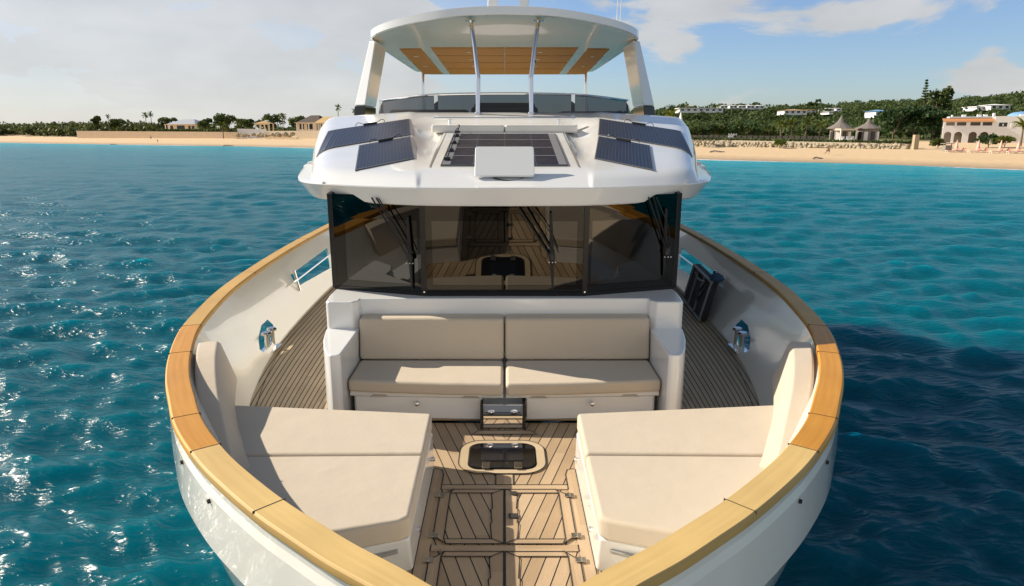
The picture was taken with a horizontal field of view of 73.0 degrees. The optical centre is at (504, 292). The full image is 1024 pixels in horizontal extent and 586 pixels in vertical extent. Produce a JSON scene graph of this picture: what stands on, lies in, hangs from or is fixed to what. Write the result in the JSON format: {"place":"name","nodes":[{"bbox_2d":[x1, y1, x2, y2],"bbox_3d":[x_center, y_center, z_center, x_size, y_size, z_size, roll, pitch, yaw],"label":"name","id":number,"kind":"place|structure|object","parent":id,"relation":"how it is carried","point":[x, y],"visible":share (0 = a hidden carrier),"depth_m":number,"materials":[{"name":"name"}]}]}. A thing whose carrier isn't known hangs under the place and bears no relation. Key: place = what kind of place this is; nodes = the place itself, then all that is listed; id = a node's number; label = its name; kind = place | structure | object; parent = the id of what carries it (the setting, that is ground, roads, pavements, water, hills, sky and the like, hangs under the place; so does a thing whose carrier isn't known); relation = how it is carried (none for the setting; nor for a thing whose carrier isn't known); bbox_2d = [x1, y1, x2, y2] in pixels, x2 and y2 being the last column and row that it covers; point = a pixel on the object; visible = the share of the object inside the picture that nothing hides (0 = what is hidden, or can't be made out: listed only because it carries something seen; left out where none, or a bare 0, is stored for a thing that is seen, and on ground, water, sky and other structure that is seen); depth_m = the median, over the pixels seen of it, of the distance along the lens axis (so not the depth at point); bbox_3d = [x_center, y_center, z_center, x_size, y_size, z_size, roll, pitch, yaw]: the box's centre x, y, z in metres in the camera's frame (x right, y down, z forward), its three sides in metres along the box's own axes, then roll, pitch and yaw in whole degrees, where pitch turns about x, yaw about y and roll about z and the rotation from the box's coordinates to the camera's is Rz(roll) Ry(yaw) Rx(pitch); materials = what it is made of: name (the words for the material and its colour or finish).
{"place":"outdoors","nodes":[
{"label":"outdoors","id":0,"kind":"place"},
{"bbox_2d":[0,143,1023,585],"bbox_3d":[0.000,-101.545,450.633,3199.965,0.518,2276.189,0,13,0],"label":"sea","id":1,"kind":"structure","parent":0,"point":[120,265],"depth_m":17.84,"materials":[{"name":"liquid"}]},
{"bbox_2d":[165,0,843,585],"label":"motor yacht","id":2,"kind":"object","parent":1,"relation":"on","point":[423,218],"visible":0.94,"depth_m":7.06,"materials":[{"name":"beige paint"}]},
{"bbox_2d":[195,341,249,468],"bbox_3d":[-2.308,0.864,5.598,0.336,0.420,2.029,-6,14,-23],"label":"backrest cushion","id":3,"kind":"object","parent":2,"relation":"on","point":[215,379],"visible":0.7,"depth_m":5.58,"materials":[{"name":"beige fabric"}]},
{"bbox_2d":[235,405,431,468],"bbox_3d":[-1.472,1.138,5.504,1.763,0.150,0.946,0,13,0],"label":"sunpad cushion","id":4,"kind":"object","parent":2,"relation":"on","point":[281,432],"visible":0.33,"depth_m":5.39,"materials":[{"name":"beige fabric"}]},
{"bbox_2d":[245,456,422,546],"bbox_3d":[-1.283,1.365,4.542,1.410,0.150,1.038,0,13,0],"label":"sunpad cushion","id":5,"kind":"object","parent":2,"relation":"on","point":[362,501],"visible":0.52,"depth_m":4.54,"materials":[{"name":"beige fabric"}]},
{"bbox_2d":[332,194,421,291],"bbox_3d":[-1.339,-0.508,7.226,1.194,1.052,0.266,5,14,18],"label":"window","id":6,"kind":"structure","parent":2,"relation":"in","point":[367,253],"depth_m":7.23,"materials":[{"name":"black glass"}]},
{"bbox_2d":[349,360,502,395],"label":"seat cushion","id":7,"kind":"object","parent":2,"relation":"on","point":[461,377],"visible":1,"depth_m":6.63,"materials":[{"name":"beige fabric"}]},
{"bbox_2d":[359,314,503,359],"bbox_3d":[-0.749,0.450,7.192,1.482,0.430,0.280,0,13,0],"label":"back cushion","id":8,"kind":"object","parent":7,"relation":"on","point":[433,336],"visible":1,"depth_m":7.09,"materials":[{"name":"beige fabric"}]},
{"bbox_2d":[432,125,503,132],"bbox_3d":[-0.493,-2.253,9.486,0.974,0.107,0.460,0,13,0],"label":"light bar","id":9,"kind":"object","parent":2,"relation":"on","point":[465,128],"visible":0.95,"depth_m":9.26,"materials":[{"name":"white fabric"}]},
{"bbox_2d":[425,206,584,291],"bbox_3d":[0.000,-0.467,7.056,1.683,1.052,0.291,0,13,0],"label":"window","id":10,"kind":"structure","parent":2,"relation":"in","point":[469,248],"depth_m":7.06,"materials":[{"name":"black glass"}]},
{"bbox_2d":[505,125,577,132],"bbox_3d":[0.493,-2.253,9.486,0.974,0.107,0.460,0,13,0],"label":"light bar","id":11,"kind":"object","parent":2,"relation":"on","point":[544,128],"visible":0.94,"depth_m":9.26,"materials":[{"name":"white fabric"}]},
{"bbox_2d":[506,360,660,395],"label":"seat cushion","id":12,"kind":"object","parent":2,"relation":"on","point":[547,377],"visible":1,"depth_m":6.63,"materials":[{"name":"beige fabric"}]},
{"bbox_2d":[505,314,649,359],"bbox_3d":[0.749,0.450,7.192,1.482,0.430,0.280,0,13,0],"label":"back cushion","id":13,"kind":"object","parent":12,"relation":"on","point":[575,336],"visible":1,"depth_m":7.09,"materials":[{"name":"beige fabric"}]},
{"bbox_2d":[587,194,676,291],"bbox_3d":[1.339,-0.508,7.226,1.194,1.052,0.266,-5,14,-18],"label":"window","id":14,"kind":"structure","parent":2,"relation":"in","point":[626,245],"depth_m":7.21,"materials":[{"name":"black glass"}]},
{"bbox_2d":[586,456,763,546],"bbox_3d":[1.283,1.365,4.542,1.410,0.150,1.038,0,13,0],"label":"sunpad cushion","id":15,"kind":"object","parent":2,"relation":"on","point":[646,501],"visible":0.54,"depth_m":4.54,"materials":[{"name":"beige fabric"}]},
{"bbox_2d":[577,405,773,468],"bbox_3d":[1.472,1.138,5.504,1.763,0.150,0.946,0,13,0],"label":"sunpad cushion","id":16,"kind":"object","parent":2,"relation":"on","point":[727,432],"visible":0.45,"depth_m":5.39,"materials":[{"name":"beige fabric"}]},
{"bbox_2d":[682,264,717,321],"bbox_3d":[3.014,-0.032,10.706,0.266,0.608,1.371,1,13,4],"label":"folded gangway","id":17,"kind":"object","parent":2,"relation":"on","point":[700,308],"visible":0.97,"depth_m":10.52,"materials":[{"name":"black metal"}]},
{"bbox_2d":[695,271,708,300],"bbox_3d":[2.928,-0.096,10.495,0.138,0.310,0.934,1,13,4],"label":"rope","id":18,"kind":"object","parent":17,"relation":"hanging from","point":[702,292],"visible":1,"depth_m":10.23,"materials":[{"name":"black fabric"}]},
{"bbox_2d":[710,273,723,282],"bbox_3d":[3.077,-0.218,10.032,0.193,0.152,0.260,0,13,0],"label":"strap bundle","id":19,"kind":"object","parent":17,"relation":"on","point":[717,277],"visible":0.99,"depth_m":9.95,"materials":[{"name":"blue fabric"}]},
{"bbox_2d":[759,341,813,468],"bbox_3d":[2.308,0.864,5.598,0.336,0.420,2.029,6,14,23],"label":"backrest cushion","id":20,"kind":"object","parent":2,"relation":"on","point":[793,380],"visible":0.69,"depth_m":5.58,"materials":[{"name":"beige fabric"}]},
{"bbox_2d":[0,102,1023,168],"bbox_3d":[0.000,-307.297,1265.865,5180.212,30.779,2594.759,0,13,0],"label":"beach ground","id":21,"kind":"structure","parent":0,"point":[924,154],"depth_m":122.95,"materials":[{"name":"beige sand"}]},
{"bbox_2d":[0,119,164,136],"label":"scrub wood","id":22,"kind":"object","parent":21,"relation":"on","point":[62,129],"visible":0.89,"depth_m":324.04,"materials":[{"name":"green plant"}]},
{"bbox_2d":[90,115,101,130],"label":"round tree","id":23,"kind":"object","parent":21,"relation":"on","point":[96,120],"visible":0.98,"depth_m":318.85,"materials":[{"name":"green plant"}]},
{"bbox_2d":[108,118,127,128],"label":"round tree","id":24,"kind":"object","parent":21,"relation":"on","point":[114,123],"visible":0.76,"depth_m":324.09,"materials":[{"name":"green plant"}]},
{"bbox_2d":[76,131,238,137],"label":"seawall","id":25,"kind":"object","parent":21,"relation":"on","point":[119,134],"visible":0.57,"depth_m":270.19,"materials":[{"name":"beige stone"}]},
{"bbox_2d":[156,128,221,131],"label":"hedge","id":26,"kind":"object","parent":25,"relation":"on","point":[191,130],"visible":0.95,"depth_m":265.86,"materials":[{"name":"green plant"}]},
{"bbox_2d":[157,117,178,128],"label":"round tree","id":27,"kind":"object","parent":21,"relation":"on","point":[166,120],"visible":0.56,"depth_m":317.60,"materials":[{"name":"green plant"}]},
{"bbox_2d":[164,119,209,131],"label":"beach pavilion","id":28,"kind":"structure","parent":21,"relation":"on","point":[186,124],"depth_m":291.94,"materials":[{"name":"grey metal"}]},
{"bbox_2d":[197,118,215,128],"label":"round tree","id":29,"kind":"object","parent":21,"relation":"on","point":[203,124],"visible":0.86,"depth_m":276.12,"materials":[{"name":"green plant"}]},
{"bbox_2d":[218,121,227,138],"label":"palm tree","id":30,"kind":"object","parent":21,"relation":"on","point":[221,125],"visible":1,"depth_m":254.50,"materials":[{"name":"green plant"}]},
{"bbox_2d":[210,113,242,131],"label":"round tree","id":31,"kind":"object","parent":21,"relation":"on","point":[218,117],"visible":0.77,"depth_m":265.14,"materials":[{"name":"green plant"}]},
{"bbox_2d":[233,119,254,129],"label":"round tree","id":32,"kind":"object","parent":21,"relation":"on","point":[248,123],"visible":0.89,"depth_m":290.20,"materials":[{"name":"green plant"}]},
{"bbox_2d":[237,129,266,137],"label":"terrace wall","id":33,"kind":"structure","parent":21,"relation":"on","point":[250,131],"depth_m":256.28,"materials":[{"name":"beige stone"}]},
{"bbox_2d":[211,124,297,131],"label":"garden wood","id":34,"kind":"object","parent":21,"relation":"on","point":[280,128],"visible":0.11,"depth_m":343.25,"materials":[{"name":"green plant"}]},
{"bbox_2d":[254,121,273,130],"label":"gazebo","id":35,"kind":"object","parent":21,"relation":"on","point":[264,123],"visible":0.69,"depth_m":262.70,"materials":[{"name":"beige paint"}]},
{"bbox_2d":[253,113,285,127],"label":"round tree","id":36,"kind":"object","parent":21,"relation":"on","point":[270,118],"visible":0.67,"depth_m":290.67,"materials":[{"name":"green plant"}]},
{"bbox_2d":[264,131,296,138],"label":"beach stair","id":37,"kind":"object","parent":21,"relation":"on","point":[271,137],"visible":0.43,"depth_m":247.78,"materials":[{"name":"beige stone"}]},
{"bbox_2d":[278,113,286,130],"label":"palm tree","id":38,"kind":"object","parent":21,"relation":"on","point":[283,116],"visible":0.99,"depth_m":253.91,"materials":[{"name":"green plant"}]},
{"bbox_2d":[268,131,318,138],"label":"terrace wall","id":39,"kind":"structure","parent":21,"relation":"on","point":[306,134],"depth_m":243.51,"materials":[{"name":"beige stone"}]},
{"bbox_2d":[288,116,304,127],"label":"round tree","id":40,"kind":"object","parent":21,"relation":"on","point":[293,120],"visible":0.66,"depth_m":288.57,"materials":[{"name":"green plant"}]},
{"bbox_2d":[294,115,321,130],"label":"beach villa","id":41,"kind":"object","parent":21,"relation":"on","point":[305,124],"visible":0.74,"depth_m":272.76,"materials":[{"name":"beige paint"}]},
{"bbox_2d":[313,117,331,130],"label":"beach villa","id":42,"kind":"object","parent":21,"relation":"on","point":[320,122],"visible":0.3,"depth_m":256.05,"materials":[{"name":"beige paint"}]},
{"bbox_2d":[662,108,678,116],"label":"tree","id":43,"kind":"object","parent":21,"relation":"on","point":[670,113],"visible":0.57,"depth_m":145.07,"materials":[{"name":"green plant"}]},
{"bbox_2d":[689,126,705,136],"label":"seaside shrub","id":44,"kind":"object","parent":21,"relation":"on","point":[697,130],"visible":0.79,"depth_m":162.75,"materials":[{"name":"green plant"}]},
{"bbox_2d":[675,108,723,112],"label":"hillside house","id":45,"kind":"structure","parent":21,"relation":"on","point":[698,110],"depth_m":319.19,"materials":[{"name":"white paint"}]},
{"bbox_2d":[701,124,717,134],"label":"seaside shrub","id":46,"kind":"object","parent":21,"relation":"on","point":[709,128],"visible":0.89,"depth_m":162.57,"materials":[{"name":"green plant"}]},
{"bbox_2d":[707,122,728,134],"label":"seaside shrub","id":47,"kind":"object","parent":21,"relation":"on","point":[720,127],"visible":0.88,"depth_m":163.13,"materials":[{"name":"green plant"}]},
{"bbox_2d":[720,126,741,137],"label":"seaside shrub","id":48,"kind":"object","parent":21,"relation":"on","point":[728,130],"visible":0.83,"depth_m":162.53,"materials":[{"name":"green plant"}]},
{"bbox_2d":[727,105,738,108],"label":"hillside house","id":49,"kind":"structure","parent":21,"relation":"on","point":[732,106],"depth_m":390.38,"materials":[{"name":"white paint"}]},
{"bbox_2d":[737,105,745,108],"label":"hillside house","id":50,"kind":"structure","parent":21,"relation":"on","point":[742,106],"depth_m":394.25,"materials":[{"name":"white paint"}]},
{"bbox_2d":[733,123,752,137],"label":"seaside shrub","id":51,"kind":"object","parent":21,"relation":"on","point":[745,130],"visible":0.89,"depth_m":162.93,"materials":[{"name":"green plant"}]},
{"bbox_2d":[742,105,754,109],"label":"hillside house","id":52,"kind":"structure","parent":21,"relation":"on","point":[750,107],"depth_m":398.18,"materials":[{"name":"white paint"}]},
{"bbox_2d":[744,121,761,135],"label":"seaside shrub","id":53,"kind":"object","parent":21,"relation":"on","point":[755,129],"visible":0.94,"depth_m":163.27,"materials":[{"name":"green plant"}]},
{"bbox_2d":[753,105,763,109],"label":"hillside house","id":54,"kind":"structure","parent":21,"relation":"on","point":[758,107],"depth_m":402.11,"materials":[{"name":"white paint"}]},
{"bbox_2d":[692,135,825,139],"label":"boundary fence","id":55,"kind":"object","parent":21,"relation":"on","point":[779,137],"visible":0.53,"depth_m":142.50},
{"bbox_2d":[757,125,777,135],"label":"seaside shrub","id":56,"kind":"object","parent":21,"relation":"on","point":[766,130],"visible":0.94,"depth_m":163.01,"materials":[{"name":"green plant"}]},
{"bbox_2d":[774,140,786,147],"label":"bright shrub","id":57,"kind":"object","parent":21,"relation":"on","point":[779,142],"visible":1,"depth_m":134.36,"materials":[{"name":"green plant"}]},
{"bbox_2d":[772,118,789,135],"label":"palm tree","id":58,"kind":"object","parent":21,"relation":"on","point":[780,123],"visible":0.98,"depth_m":155.21,"materials":[{"name":"green plant"}]},
{"bbox_2d":[784,119,798,135],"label":"palm tree","id":59,"kind":"object","parent":21,"relation":"on","point":[791,121],"visible":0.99,"depth_m":155.16,"materials":[{"name":"green plant"}]},
{"bbox_2d":[777,109,806,114],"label":"hillside house","id":60,"kind":"structure","parent":21,"relation":"on","point":[793,112],"depth_m":319.50,"materials":[{"name":"white paint"}]},
{"bbox_2d":[694,140,911,145],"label":"retaining wall","id":61,"kind":"structure","parent":21,"relation":"on","point":[733,141],"depth_m":138.30,"materials":[{"name":"beige stone"}]},
{"bbox_2d":[692,136,911,143],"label":"wall top plants","id":62,"kind":"object","parent":61,"relation":"on","point":[822,140],"depth_m":136.78,"materials":[{"name":"green plant"}]},
{"bbox_2d":[798,117,815,141],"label":"palm tree","id":63,"kind":"object","parent":21,"relation":"on","point":[808,121],"visible":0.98,"depth_m":155.31,"materials":[{"name":"green plant"}]},
{"bbox_2d":[806,99,821,106],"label":"ridge tree","id":64,"kind":"object","parent":21,"relation":"on","point":[808,104],"visible":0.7,"depth_m":452.37,"materials":[{"name":"green plant"}]},
{"bbox_2d":[812,119,828,138],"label":"palm tree","id":65,"kind":"object","parent":21,"relation":"on","point":[820,124],"visible":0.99,"depth_m":155.40,"materials":[{"name":"green plant"}]},
{"bbox_2d":[820,111,832,114],"bbox_3d":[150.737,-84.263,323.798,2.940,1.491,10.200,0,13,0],"label":"hillside house","id":66,"kind":"structure","parent":21,"relation":"on","point":[827,113],"depth_m":321.62,"materials":[{"name":"white paint"}]},
{"bbox_2d":[630,90,1023,138],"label":"hillside scrub","id":67,"kind":"object","parent":21,"relation":"on","point":[1012,99],"visible":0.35,"depth_m":302.39,"materials":[{"name":"green plant"}]},
{"bbox_2d":[663,102,1014,121],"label":"hillside garden scrub","id":68,"kind":"object","parent":21,"relation":"on","point":[715,116],"visible":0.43,"depth_m":328.16,"materials":[{"name":"green plant"}]},
{"bbox_2d":[827,116,854,139],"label":"pointed cottage","id":69,"kind":"structure","parent":21,"relation":"on","point":[841,123],"depth_m":139.96,"materials":[{"name":"white paint"}]},
{"bbox_2d":[833,129,857,139],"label":"pergola","id":70,"kind":"object","parent":21,"relation":"on","point":[846,129],"visible":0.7,"depth_m":137.46,"materials":[{"name":"white wood"}]},
{"bbox_2d":[855,118,882,142],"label":"pointed cottage","id":71,"kind":"structure","parent":21,"relation":"on","point":[868,130],"depth_m":139.94,"materials":[{"name":"beige paint"}]},
{"bbox_2d":[864,110,882,117],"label":"hillside house","id":72,"kind":"structure","parent":21,"relation":"on","point":[870,114],"depth_m":284.15,"materials":[{"name":"white paint"}]},
{"bbox_2d":[874,107,919,139],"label":"sea grape tree","id":73,"kind":"object","parent":21,"relation":"on","point":[894,119],"visible":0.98,"depth_m":166.32,"materials":[{"name":"green plant"}]},
{"bbox_2d":[911,135,919,149],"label":"stone post","id":74,"kind":"object","parent":21,"relation":"on","point":[915,142],"visible":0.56,"depth_m":123.22,"materials":[{"name":"beige stone"}]},
{"bbox_2d":[897,105,940,137],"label":"sea grape tree","id":75,"kind":"object","parent":21,"relation":"on","point":[917,111],"visible":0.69,"depth_m":163.88,"materials":[{"name":"green plant"}]},
{"bbox_2d":[918,79,928,106],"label":"conifer tree","id":76,"kind":"object","parent":21,"relation":"on","point":[924,94],"visible":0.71,"depth_m":206.87,"materials":[{"name":"green plant"}]},
{"bbox_2d":[918,110,948,139],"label":"sea grape tree","id":77,"kind":"object","parent":21,"relation":"on","point":[934,120],"visible":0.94,"depth_m":162.04,"materials":[{"name":"green plant"}]},
{"bbox_2d":[929,138,945,147],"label":"bright shrub","id":78,"kind":"object","parent":21,"relation":"on","point":[935,142],"visible":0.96,"depth_m":125.03,"materials":[{"name":"green plant"}]},
{"bbox_2d":[925,86,954,111],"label":"casuarina tree","id":79,"kind":"object","parent":21,"relation":"on","point":[943,95],"visible":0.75,"depth_m":208.72,"materials":[{"name":"green plant"}]},
{"bbox_2d":[941,143,954,151],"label":"wooden kiosk","id":80,"kind":"object","parent":21,"relation":"on","point":[946,147],"visible":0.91,"depth_m":116.53,"materials":[{"name":"beige wood"}]},
{"bbox_2d":[962,106,984,110],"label":"hillside house","id":81,"kind":"structure","parent":21,"relation":"on","point":[974,108],"depth_m":292.00,"materials":[{"name":"white paint"}]},
{"bbox_2d":[941,111,1023,142],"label":"beach hotel","id":82,"kind":"structure","parent":21,"relation":"on","point":[963,129],"depth_m":139.43,"materials":[{"name":"white paint"}]},
{"bbox_2d":[999,123,1007,126],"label":"window","id":83,"kind":"structure","parent":82,"relation":"in","point":[1000,124],"depth_m":136.99,"materials":[{"name":"black glass"}]},
{"bbox_2d":[974,133,1003,147],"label":"dark shrub","id":84,"kind":"object","parent":21,"relation":"on","point":[981,138],"visible":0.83,"depth_m":122.70,"materials":[{"name":"green plant"}]},
{"bbox_2d":[978,104,1010,110],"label":"hillside house","id":85,"kind":"structure","parent":21,"relation":"on","point":[993,106],"depth_m":286.12,"materials":[{"name":"white paint"}]},
{"bbox_2d":[993,135,1016,147],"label":"bright shrub","id":86,"kind":"object","parent":21,"relation":"on","point":[1008,139],"visible":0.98,"depth_m":120.25,"materials":[{"name":"green plant"}]},
{"bbox_2d":[1010,117,1023,145],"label":"palm tree","id":87,"kind":"object","parent":21,"relation":"on","point":[1021,123],"visible":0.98,"depth_m":124.68,"materials":[{"name":"green plant"}]},
{"bbox_2d":[0,0,1023,128],"label":"sky","id":88,"kind":"structure","parent":0,"point":[66,61],"materials":[{"name":"blue"}]}
]}

